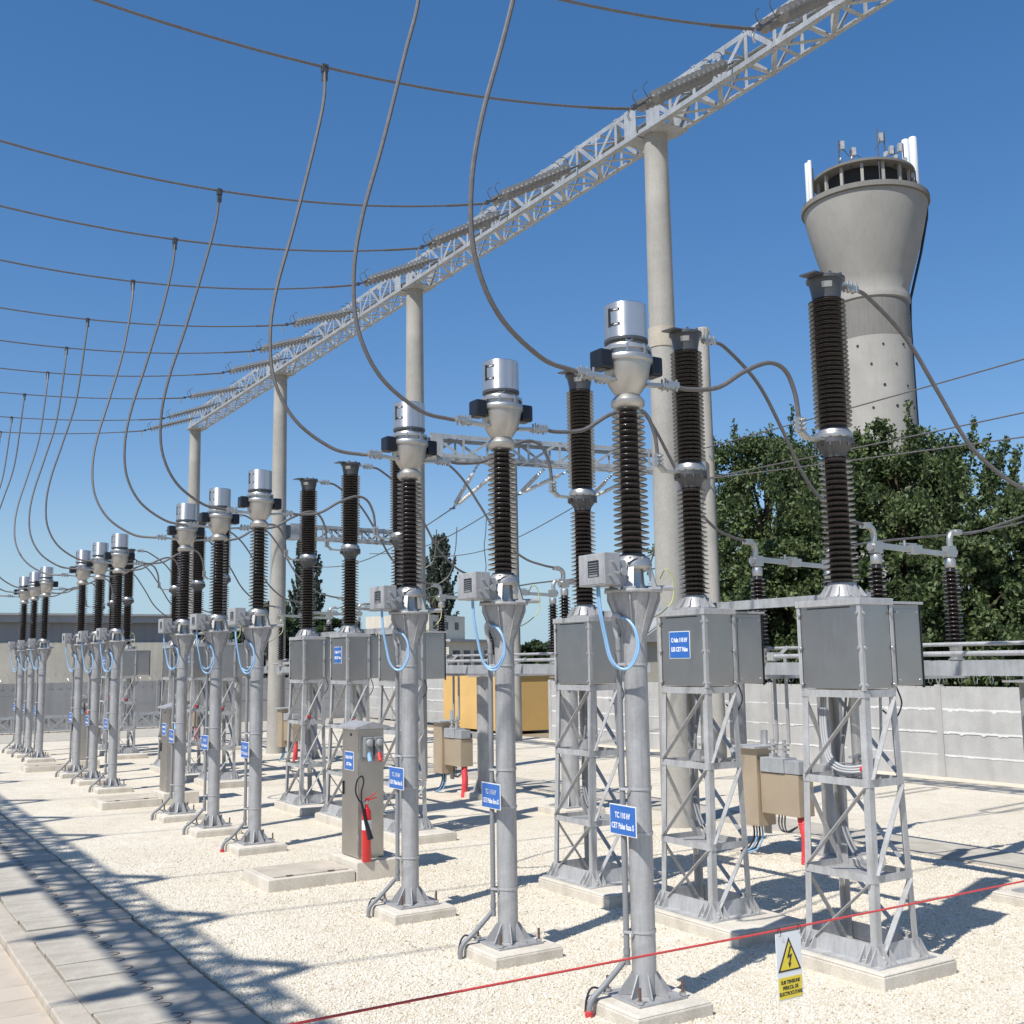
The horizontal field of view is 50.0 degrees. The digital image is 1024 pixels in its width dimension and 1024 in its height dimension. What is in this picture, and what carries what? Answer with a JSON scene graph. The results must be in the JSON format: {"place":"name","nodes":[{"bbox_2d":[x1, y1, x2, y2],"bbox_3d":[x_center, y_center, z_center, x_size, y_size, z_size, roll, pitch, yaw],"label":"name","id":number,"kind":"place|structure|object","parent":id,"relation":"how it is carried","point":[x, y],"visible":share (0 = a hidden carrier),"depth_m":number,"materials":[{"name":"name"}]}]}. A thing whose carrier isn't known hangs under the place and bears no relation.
{"place":"outdoors","nodes":[
{"label":"outdoors","id":0,"kind":"place"},
{"bbox_2d":[0,943,53,1023],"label":"pavement","id":1,"kind":"structure","parent":0,"point":[20,1003],"depth_m":8.53,"materials":[{"name":"grey concrete"}]},
{"bbox_3d":[-1.645,2.591,4.068,0.028,1.100,0.028,4,-9,-32],"label":"barrier stake","id":2,"kind":"object","parent":1,"relation":"on","visible":0},
{"bbox_2d":[288,880,1023,1023],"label":"barrier rope","id":3,"kind":"object","parent":2,"relation":"attached to","point":[535,976],"visible":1,"depth_m":5.49,"materials":[{"name":"red fabric"}]},
{"bbox_2d":[775,924,802,1001],"bbox_3d":[1.534,2.489,6.071,0.192,0.385,0.027,4,-9,-32],"label":"warning sign","id":4,"kind":"object","parent":3,"relation":"hanging from","point":[789,967],"visible":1,"depth_m":6.07,"materials":[{"name":"yellow plastic"}]},
{"bbox_2d":[0,613,245,720],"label":"long building","id":5,"kind":"structure","parent":0,"point":[144,630],"depth_m":54.17,"materials":[{"name":"paint"}]},
{"bbox_2d":[336,697,548,738],"bbox_3d":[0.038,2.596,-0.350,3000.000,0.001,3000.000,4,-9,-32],"label":"ground","id":6,"kind":"structure","parent":0,"point":[539,733],"depth_m":40.09,"materials":[{"name":"grey concrete"}]},
{"bbox_2d":[0,902,97,1023],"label":"kerb","id":7,"kind":"structure","parent":6,"relation":"on","point":[56,997],"depth_m":8.97,"materials":[{"name":"concrete"}]},
{"bbox_2d":[46,937,171,970],"bbox_3d":[-3.570,3.924,9.744,0.980,0.086,0.483,4,-9,-32],"label":"trench cover","id":8,"kind":"object","parent":6,"relation":"on","point":[99,952],"visible":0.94,"depth_m":9.70,"materials":[{"name":"concrete"}]},
{"bbox_2d":[56,949,187,982],"bbox_3d":[-3.306,3.869,9.322,0.980,0.086,0.483,4,-9,-31],"label":"trench cover","id":9,"kind":"object","parent":6,"relation":"on","point":[104,967],"visible":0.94,"depth_m":9.28,"materials":[{"name":"concrete"}]},
{"bbox_2d":[65,963,203,998],"bbox_3d":[-3.052,3.818,8.899,0.980,0.086,0.483,4,-9,-32],"label":"trench cover","id":10,"kind":"object","parent":6,"relation":"on","point":[126,980],"visible":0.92,"depth_m":8.87,"materials":[{"name":"concrete"}]},
{"bbox_2d":[78,977,221,1016],"bbox_3d":[-2.787,3.753,8.474,0.980,0.086,0.483,4,-9,-32],"label":"trench cover","id":11,"kind":"object","parent":6,"relation":"on","point":[121,999],"visible":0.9,"depth_m":8.45,"materials":[{"name":"concrete"}]},
{"bbox_2d":[93,991,245,1023],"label":"trench cover","id":12,"kind":"object","parent":6,"relation":"on","point":[185,1008],"visible":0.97,"depth_m":8.06,"materials":[{"name":"concrete"}]},
{"bbox_2d":[366,615,487,664],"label":"concrete building","id":13,"kind":"structure","parent":6,"relation":"on","point":[457,642],"depth_m":74.97,"materials":[{"name":"paint"}]},
{"bbox_2d":[426,532,459,615],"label":"poplar tree","id":14,"kind":"object","parent":6,"relation":"on","point":[435,573],"visible":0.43,"depth_m":86.69,"materials":[{"name":"green plant"}]},
{"bbox_2d":[443,675,554,730],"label":"ochre shed","id":15,"kind":"structure","parent":6,"relation":"on","point":[535,712],"depth_m":39.88,"materials":[{"name":"yellow metal"}]},
{"bbox_2d":[0,721,1023,1023],"bbox_3d":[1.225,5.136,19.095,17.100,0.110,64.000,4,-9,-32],"label":"gravel bed","id":16,"kind":"object","parent":6,"relation":"on","point":[42,809],"visible":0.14,"depth_m":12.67,"materials":[{"name":"beige gravel"}]},
{"bbox_2d":[4,749,22,753],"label":"transformer footing","id":17,"kind":"object","parent":16,"relation":"on","point":[7,751],"visible":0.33,"depth_m":32.17,"materials":[{"name":"concrete"}]},
{"bbox_2d":[2,577,40,752],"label":"current transformer","id":18,"kind":"object","parent":17,"relation":"on","point":[19,686],"visible":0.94,"depth_m":32.77,"materials":[{"name":"metal"}]},
{"bbox_2d":[13,753,33,757],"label":"transformer footing","id":19,"kind":"object","parent":16,"relation":"on","point":[17,755],"visible":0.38,"depth_m":30.65,"materials":[{"name":"concrete"}]},
{"bbox_2d":[11,572,52,756],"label":"current transformer","id":20,"kind":"object","parent":19,"relation":"on","point":[34,594],"visible":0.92,"depth_m":31.21,"materials":[{"name":"metal"}]},
{"bbox_2d":[23,756,54,762],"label":"transformer footing","id":21,"kind":"object","parent":16,"relation":"on","point":[35,760],"visible":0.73,"depth_m":29.16,"materials":[{"name":"concrete"}]},
{"bbox_2d":[21,567,64,761],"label":"current transformer","id":22,"kind":"object","parent":21,"relation":"on","point":[45,584],"visible":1,"depth_m":29.68,"materials":[{"name":"metal"}]},
{"bbox_2d":[57,770,87,778],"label":"transformer footing","id":23,"kind":"object","parent":16,"relation":"on","point":[63,775],"visible":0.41,"depth_m":24.92,"materials":[{"name":"concrete"}]},
{"bbox_2d":[55,550,104,776],"bbox_3d":[-10.075,3.511,25.602,0.960,5.241,0.461,4,-9,-33],"label":"current transformer","id":24,"kind":"object","parent":23,"relation":"on","point":[82,576],"visible":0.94,"depth_m":25.48,"materials":[{"name":"metal"}]},
{"bbox_2d":[73,777,106,785],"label":"transformer footing","id":25,"kind":"object","parent":16,"relation":"on","point":[79,782],"visible":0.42,"depth_m":23.37,"materials":[{"name":"concrete"}]},
{"bbox_2d":[70,542,113,783],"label":"current transformer","id":26,"kind":"object","parent":25,"relation":"on","point":[100,570],"visible":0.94,"depth_m":23.93,"materials":[{"name":"metal"}]},
{"bbox_2d":[91,784,132,793],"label":"transformer footing","id":27,"kind":"object","parent":16,"relation":"on","point":[97,789],"visible":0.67,"depth_m":21.88,"materials":[{"name":"concrete"}]},
{"bbox_2d":[88,534,143,792],"bbox_3d":[-8.106,3.062,22.484,0.960,5.241,0.461,4,-9,-32],"label":"current transformer","id":28,"kind":"object","parent":27,"relation":"on","point":[119,556],"visible":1,"depth_m":22.39,"materials":[{"name":"metal"}]},
{"bbox_2d":[104,752,146,759],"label":"breaker footing","id":29,"kind":"object","parent":16,"relation":"on","point":[139,755],"visible":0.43,"depth_m":29.81,"materials":[{"name":"concrete"}]},
{"bbox_2d":[111,548,150,753],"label":"circuit breaker","id":30,"kind":"object","parent":29,"relation":"on","point":[134,662],"visible":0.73,"depth_m":30.71,"materials":[{"name":"metal"}]},
{"bbox_2d":[150,765,159,773],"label":"breaker footing","id":31,"kind":"object","parent":16,"relation":"on","point":[156,769],"visible":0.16,"depth_m":26.05,"materials":[{"name":"concrete"}]},
{"bbox_2d":[153,530,188,766],"bbox_3d":[-8.131,3.260,26.714,1.067,5.682,0.910,4,-9,-32],"label":"circuit breaker","id":32,"kind":"object","parent":31,"relation":"on","point":[167,673],"visible":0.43,"depth_m":26.67,"materials":[{"name":"metal"}]},
{"bbox_2d":[153,809,204,822],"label":"transformer footing","id":33,"kind":"object","parent":16,"relation":"on","point":[161,817],"visible":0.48,"depth_m":17.75,"materials":[{"name":"concrete"}]},
{"bbox_2d":[151,503,210,820],"bbox_3d":[-5.506,2.468,18.366,0.960,5.241,0.461,4,-9,-31],"label":"current transformer","id":34,"kind":"object","parent":33,"relation":"on","point":[181,633],"visible":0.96,"depth_m":18.27,"materials":[{"name":"metal"}]},
{"bbox_2d":[0,677,366,729],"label":"panel fence","id":35,"kind":"object","parent":16,"relation":"on","point":[147,693],"visible":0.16,"depth_m":45.71,"materials":[{"name":"grey concrete"}]},
{"bbox_2d":[185,773,199,781],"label":"breaker footing","id":36,"kind":"object","parent":16,"relation":"on","point":[189,777],"visible":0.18,"depth_m":23.88,"materials":[{"name":"concrete"}]},
{"bbox_2d":[179,520,209,773],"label":"circuit breaker","id":37,"kind":"object","parent":36,"relation":"on","point":[196,673],"visible":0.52,"depth_m":24.95,"materials":[{"name":"metal"}]},
{"bbox_2d":[186,429,200,737],"bbox_3d":[-11.403,2.496,39.142,0.510,11.050,0.510,4,-9,-32],"label":"gantry pole","id":38,"kind":"object","parent":16,"relation":"on","point":[194,465],"visible":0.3,"depth_m":39.51,"materials":[{"name":"concrete"}]},
{"bbox_3d":[-11.485,-3.039,39.889,0.580,0.118,0.500,4,-9,-32],"label":"pole head plate","id":39,"kind":"object","parent":38,"relation":"on","visible":0},
{"bbox_2d":[188,360,288,429],"bbox_3d":[-9.171,-3.765,36.247,0.600,0.571,8.526,4,-9,-32],"label":"lattice girder","id":40,"kind":"object","parent":39,"relation":"on","point":[247,389],"visible":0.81,"depth_m":35.82,"materials":[{"name":"metal"}]},
{"bbox_2d":[185,822,241,837],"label":"transformer footing","id":41,"kind":"object","parent":16,"relation":"on","point":[194,831],"visible":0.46,"depth_m":16.19,"materials":[{"name":"concrete"}]},
{"bbox_2d":[182,488,249,834],"bbox_3d":[-4.522,2.243,16.806,0.960,5.241,0.461,4,-9,-33],"label":"current transformer","id":42,"kind":"object","parent":41,"relation":"on","point":[212,626],"visible":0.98,"depth_m":16.71,"materials":[{"name":"metal"}]},
{"bbox_2d":[194,777,248,788],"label":"breaker footing","id":43,"kind":"object","parent":16,"relation":"on","point":[235,783],"visible":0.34,"depth_m":22.56,"materials":[{"name":"concrete"}]},
{"bbox_2d":[197,513,250,780],"bbox_3d":[-6.162,2.811,23.596,1.067,5.682,0.910,4,-9,-32],"label":"circuit breaker","id":44,"kind":"object","parent":43,"relation":"on","point":[231,665],"visible":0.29,"depth_m":23.36,"materials":[{"name":"metal"}]},
{"bbox_2d":[224,837,286,855],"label":"transformer footing","id":45,"kind":"object","parent":16,"relation":"on","point":[234,848],"visible":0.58,"depth_m":14.64,"materials":[{"name":"concrete"}]},
{"bbox_2d":[220,469,292,851],"bbox_3d":[-3.537,2.028,15.245,0.960,5.260,0.461,4,-9,-32],"label":"current transformer","id":46,"kind":"object","parent":45,"relation":"on","point":[259,501],"visible":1,"depth_m":15.15,"materials":[{"name":"metal"}]},
{"bbox_2d":[266,374,286,753],"bbox_3d":[-6.766,1.437,31.798,0.510,11.050,0.510,4,-9,-32],"label":"gantry pole","id":47,"kind":"object","parent":16,"relation":"on","point":[276,692],"visible":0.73,"depth_m":31.61,"materials":[{"name":"concrete"}]},
{"bbox_3d":[-6.848,-4.098,32.545,0.580,0.118,0.500,4,-9,-32],"label":"pole head plate","id":48,"kind":"object","parent":47,"relation":"on","visible":0},
{"bbox_2d":[273,272,423,375],"bbox_3d":[-4.547,-4.821,28.923,0.600,0.571,8.476,4,-9,-32],"label":"lattice girder","id":49,"kind":"object","parent":48,"relation":"on","point":[328,335],"visible":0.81,"depth_m":28.46,"materials":[{"name":"metal"}]},
{"bbox_2d":[243,860,354,892],"bbox_3d":[-2.467,4.249,12.722,1.050,0.253,0.860,4,-9,-32],"label":"cable pit","id":50,"kind":"object","parent":16,"relation":"on","point":[291,876],"visible":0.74,"depth_m":12.49,"materials":[{"name":"concrete"}]},
{"bbox_2d":[274,801,335,815],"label":"breaker footing","id":51,"kind":"object","parent":16,"relation":"on","point":[306,810],"visible":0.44,"depth_m":18.41,"materials":[{"name":"concrete"}]},
{"bbox_2d":[277,477,330,805],"bbox_3d":[-3.562,2.217,19.478,1.067,5.682,0.910,4,-9,-32],"label":"circuit breaker","id":52,"kind":"object","parent":51,"relation":"on","point":[309,656],"visible":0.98,"depth_m":19.29,"materials":[{"name":"metal"}]},
{"bbox_2d":[290,759,327,763],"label":"column footing","id":53,"kind":"object","parent":16,"relation":"on","point":[313,760],"depth_m":27.40,"materials":[{"name":"concrete"}]},
{"bbox_2d":[273,597,391,766],"bbox_3d":[-4.287,4.123,26.654,1.690,3.870,5.250,4,-9,-32],"label":"disconnector","id":54,"kind":"object","parent":53,"relation":"on","point":[280,668],"visible":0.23,"depth_m":27.73,"materials":[{"name":"metal"}]},
{"bbox_2d":[315,812,341,827],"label":"breaker footing","id":55,"kind":"object","parent":16,"relation":"on","point":[328,819],"visible":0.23,"depth_m":17.18,"materials":[{"name":"concrete"}]},
{"bbox_2d":[319,461,378,818],"bbox_3d":[-2.578,1.992,17.918,1.067,5.682,0.910,4,-9,-32],"label":"circuit breaker","id":56,"kind":"object","parent":55,"relation":"on","point":[354,655],"visible":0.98,"depth_m":17.78,"materials":[{"name":"metal"}]},
{"bbox_2d":[328,850,400,881],"bbox_3d":[-1.738,4.271,13.179,0.659,0.310,0.859,4,-9,-32],"label":"cabinet footing","id":57,"kind":"object","parent":16,"relation":"on","point":[380,867],"visible":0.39,"depth_m":12.84,"materials":[{"name":"concrete"}]},
{"bbox_2d":[336,720,389,858],"bbox_3d":[-1.778,3.318,13.236,0.460,1.575,0.673,4,-9,-32],"label":"service cabinet","id":58,"kind":"object","parent":57,"relation":"on","point":[363,748],"visible":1,"depth_m":13.09,"materials":[{"name":"silver metal"}]},
{"bbox_2d":[365,896,455,925],"bbox_3d":[-1.015,4.014,10.966,0.680,0.206,0.680,4,-9,-32],"label":"transformer footing","id":59,"kind":"object","parent":16,"relation":"on","point":[393,916],"visible":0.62,"depth_m":10.73,"materials":[{"name":"concrete"}]},
{"bbox_2d":[366,401,450,917],"bbox_3d":[-1.060,1.453,11.322,0.960,5.241,0.461,4,-9,-33],"label":"current transformer","id":60,"kind":"object","parent":59,"relation":"on","point":[409,445],"visible":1,"depth_m":11.21,"materials":[{"name":"metal"}]},
{"bbox_2d":[406,288,427,778],"bbox_3d":[-2.156,0.385,24.495,0.510,11.050,0.510,4,-9,-32],"label":"gantry pole","id":61,"kind":"object","parent":16,"relation":"on","point":[414,352],"visible":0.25,"depth_m":24.79,"materials":[{"name":"concrete"}]},
{"bbox_2d":[398,283,427,293],"bbox_3d":[-2.237,-5.151,25.242,0.580,0.118,0.500,4,-9,-32],"label":"pole head plate","id":62,"kind":"object","parent":61,"relation":"on","point":[404,287],"visible":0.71,"depth_m":25.18,"materials":[{"name":"metal"}]},
{"bbox_2d":[406,109,661,290],"bbox_3d":[0.050,-5.871,21.642,0.600,0.571,8.426,4,-9,-32],"label":"lattice girder","id":63,"kind":"object","parent":62,"relation":"on","point":[619,144],"visible":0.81,"depth_m":20.56,"materials":[{"name":"metal"}]},
{"bbox_2d":[384,826,456,845],"bbox_3d":[-1.479,4.662,15.775,0.860,0.222,1.300,4,-9,-32],"label":"breaker footing","id":64,"kind":"object","parent":16,"relation":"on","point":[437,835],"visible":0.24,"depth_m":15.34,"materials":[{"name":"concrete"}]},
{"bbox_2d":[373,452,446,833],"bbox_3d":[-1.593,1.767,16.358,1.067,5.682,0.910,4,-9,-32],"label":"circuit breaker","id":65,"kind":"object","parent":64,"relation":"on","point":[432,655],"visible":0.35,"depth_m":16.20,"materials":[{"name":"metal"}]},
{"bbox_2d":[457,790,481,799],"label":"column footing","id":66,"kind":"object","parent":16,"relation":"on","point":[472,795],"depth_m":20.10,"materials":[{"name":"concrete"}]},
{"bbox_2d":[431,566,650,808],"bbox_3d":[0.282,3.079,19.418,1.690,3.870,5.250,4,-9,-32],"label":"disconnector","id":67,"kind":"object","parent":66,"relation":"on","point":[570,698],"visible":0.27,"depth_m":19.74,"materials":[{"name":"metal"}]},
{"bbox_2d":[430,710,480,791],"bbox_3d":[-1.082,4.564,20.840,0.440,1.541,1.307,4,-9,-32],"label":"operating box","id":68,"kind":"object","parent":67,"relation":"attached to","point":[452,747],"visible":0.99,"depth_m":20.84,"materials":[{"name":"metal"}]},
{"bbox_2d":[455,933,562,969],"bbox_3d":[-0.030,3.789,9.406,0.680,0.206,0.680,4,-9,-32],"label":"transformer footing","id":69,"kind":"object","parent":16,"relation":"on","point":[487,956],"visible":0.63,"depth_m":9.17,"materials":[{"name":"concrete"}]},
{"bbox_2d":[454,358,547,959],"bbox_3d":[-0.075,1.228,9.762,0.960,5.241,0.461,4,-9,-31],"label":"current transformer","id":70,"kind":"object","parent":69,"relation":"on","point":[501,410],"visible":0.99,"depth_m":9.66,"materials":[{"name":"metal"}]},
{"bbox_2d":[538,876,672,908],"bbox_3d":[0.999,4.096,11.850,0.860,0.222,1.300,4,-9,-32],"label":"breaker footing","id":71,"kind":"object","parent":16,"relation":"on","point":[610,897],"visible":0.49,"depth_m":11.45,"materials":[{"name":"concrete"}]},
{"bbox_2d":[542,370,629,888],"bbox_3d":[0.885,1.201,12.434,1.067,5.682,0.910,4,-9,-32],"label":"circuit breaker","id":72,"kind":"object","parent":71,"relation":"on","point":[584,666],"visible":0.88,"depth_m":12.27,"materials":[{"name":"metal"}]},
{"bbox_2d":[579,984,712,1023],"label":"transformer footing","id":73,"kind":"object","parent":16,"relation":"on","point":[692,1007],"visible":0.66,"depth_m":7.63,"materials":[{"name":"concrete"}]},
{"bbox_2d":[575,300,687,1017],"bbox_3d":[0.910,1.012,8.202,0.960,5.260,0.461,4,-9,-31],"label":"current transformer","id":74,"kind":"object","parent":73,"relation":"on","point":[626,362],"visible":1,"depth_m":8.10,"materials":[{"name":"metal"}]},
{"bbox_2d":[644,132,691,827],"bbox_3d":[2.428,-0.662,17.235,0.510,11.050,0.510,4,-9,-32],"label":"gantry pole","id":75,"kind":"object","parent":16,"relation":"on","point":[661,316],"visible":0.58,"depth_m":17.15,"materials":[{"name":"concrete"}]},
{"bbox_2d":[632,125,672,141],"bbox_3d":[2.346,-6.198,17.982,0.580,0.118,0.500,4,-9,-32],"label":"pole head plate","id":76,"kind":"object","parent":75,"relation":"on","point":[642,132],"visible":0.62,"depth_m":17.90,"materials":[{"name":"metal"}]},
{"bbox_2d":[646,0,893,138],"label":"lattice girder","id":77,"kind":"object","parent":76,"relation":"on","point":[675,115],"visible":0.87,"depth_m":16.07,"materials":[{"name":"metal"}]},
{"bbox_2d":[627,52,733,120],"bbox_3d":[2.397,-5.934,15.462,1.996,1.423,0.493,4,-9,-32],"label":"insulator string","id":78,"kind":"object","parent":77,"relation":"attached to","point":[677,87],"visible":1,"depth_m":15.28,"materials":[{"name":"ceramic"}]},
{"bbox_2d":[92,0,631,109],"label":"conductor","id":79,"kind":"object","parent":78,"relation":"attached to","point":[332,68],"visible":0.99,"depth_m":12.62,"materials":[{"name":"metal"}]},
{"bbox_2d":[268,63,366,455],"bbox_3d":[-2.069,-2.865,11.634,0.877,4.624,0.884,-8,-10,41],"label":"dropper cable","id":80,"kind":"object","parent":79,"relation":"hanging from","point":[324,69],"visible":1,"depth_m":11.54,"materials":[{"name":"metal"}]},
{"bbox_2d":[751,0,832,43],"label":"insulator string","id":81,"kind":"object","parent":77,"relation":"attached to","point":[788,12],"visible":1,"depth_m":13.13,"materials":[{"name":"ceramic"}]},
{"bbox_2d":[558,0,756,30],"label":"conductor","id":82,"kind":"object","parent":81,"relation":"attached to","point":[715,25],"visible":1,"depth_m":12.12,"materials":[{"name":"metal"}]},
{"bbox_2d":[352,0,454,421],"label":"dropper cable","id":83,"kind":"object","parent":82,"relation":"hanging from","point":[354,307],"visible":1,"depth_m":9.70,"materials":[{"name":"metal"}]},
{"bbox_2d":[698,327,726,758],"bbox_3d":[4.982,0.712,27.585,0.400,11.020,0.400,4,-9,-32],"label":"gantry pole","id":84,"kind":"object","parent":16,"relation":"on","point":[718,699],"visible":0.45,"depth_m":27.52,"materials":[{"name":"concrete"}]},
{"bbox_2d":[425,432,705,474],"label":"cross beam","id":85,"kind":"structure","parent":84,"relation":"attached to","point":[440,439],"depth_m":25.68,"materials":[{"name":"metal"}]},
{"bbox_2d":[655,908,805,947],"bbox_3d":[1.983,3.871,10.290,0.860,0.222,1.300,4,-9,-32],"label":"breaker footing","id":86,"kind":"object","parent":16,"relation":"on","point":[769,921],"visible":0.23,"depth_m":9.89,"materials":[{"name":"concrete"}]},
{"bbox_2d":[653,327,766,923],"bbox_3d":[1.869,0.976,10.874,1.067,5.682,0.910,4,-9,-32],"label":"circuit breaker","id":87,"kind":"object","parent":86,"relation":"on","point":[707,649],"visible":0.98,"depth_m":10.70,"materials":[{"name":"metal"}]},
{"bbox_2d":[548,680,1023,783],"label":"panel fence","id":88,"kind":"object","parent":16,"relation":"on","point":[973,733],"visible":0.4,"depth_m":23.04,"materials":[{"name":"grey concrete"}]},
{"bbox_2d":[790,850,885,864],"bbox_3d":[3.961,4.265,13.365,0.800,0.205,0.800,4,-9,-32],"label":"column footing","id":89,"kind":"object","parent":16,"relation":"on","point":[796,857],"depth_m":13.35,"materials":[{"name":"concrete"}]},
{"bbox_2d":[742,522,1023,893],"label":"disconnector","id":90,"kind":"object","parent":89,"relation":"on","point":[956,664],"visible":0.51,"depth_m":12.91,"materials":[{"name":"metal"}]},
{"bbox_2d":[732,730,828,852],"bbox_3d":[3.365,3.548,13.796,0.440,1.541,1.307,4,-9,-32],"label":"operating box","id":91,"kind":"object","parent":90,"relation":"attached to","point":[773,784],"visible":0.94,"depth_m":13.84,"materials":[{"name":"metal"}]},
{"bbox_2d":[801,949,956,991],"bbox_3d":[2.877,3.667,8.874,0.860,0.222,1.030,4,-9,-32],"label":"breaker footing","id":92,"kind":"object","parent":16,"relation":"on","point":[907,975],"visible":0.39,"depth_m":8.50,"materials":[{"name":"concrete"}]},
{"bbox_2d":[794,270,936,970],"bbox_3d":[2.853,0.752,9.315,1.067,5.682,0.910,4,-9,-32],"label":"circuit breaker","id":93,"kind":"object","parent":92,"relation":"on","point":[858,647],"visible":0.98,"depth_m":9.15,"materials":[{"name":"metal"}]},
{"bbox_2d":[647,404,867,683],"bbox_3d":[8.341,1.878,34.867,8.401,10.576,9.211,4,-9,-32],"label":"walnut tree","id":94,"kind":"object","parent":6,"relation":"on","point":[741,512],"visible":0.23,"depth_m":33.95,"materials":[{"name":"green plant"}]},
{"bbox_2d":[704,530,897,683],"bbox_3d":[7.492,3.630,31.460,7.088,6.210,7.294,0,-8,-4],"label":"walnut tree","id":95,"kind":"object","parent":6,"relation":"on","point":[795,581],"visible":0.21,"depth_m":30.21,"materials":[{"name":"green plant"}]},
{"bbox_2d":[801,127,929,595],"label":"water tower","id":96,"kind":"structure","parent":6,"relation":"on","point":[864,220],"depth_m":96.11,"materials":[{"name":"concrete"}]},
{"bbox_2d":[771,399,1023,661],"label":"walnut tree","id":97,"kind":"object","parent":6,"relation":"on","point":[879,479],"visible":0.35,"depth_m":28.80,"materials":[{"name":"green plant"}]},
{"bbox_2d":[871,534,1023,686],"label":"walnut tree","id":98,"kind":"object","parent":6,"relation":"on","point":[979,560],"visible":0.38,"depth_m":24.78,"materials":[{"name":"green plant"}]},
{"bbox_2d":[917,454,1023,686],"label":"walnut tree","id":99,"kind":"object","parent":6,"relation":"on","point":[1010,504],"visible":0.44,"depth_m":25.91,"materials":[{"name":"green plant"}]},
{"bbox_2d":[0,0,1023,644],"label":"sky","id":100,"kind":"structure","parent":0,"point":[88,81],"materials":[{"name":"blue"}]},
{"bbox_2d":[157,726,1023,871],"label":"path","id":101,"kind":"structure","parent":0,"point":[976,855],"depth_m":14.96,"materials":[{"name":"concrete"}]},
{"bbox_3d":[-1.077,-6.054,7.818,12.110,1.023,0.044,4,-9,-32],"label":"conductor","id":102,"kind":"object","parent":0,"visible":0},
{"bbox_2d":[468,0,577,373],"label":"dropper cable","id":103,"kind":"object","parent":102,"relation":"hanging from","point":[517,337],"visible":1,"depth_m":7.90,"materials":[{"name":"metal"}]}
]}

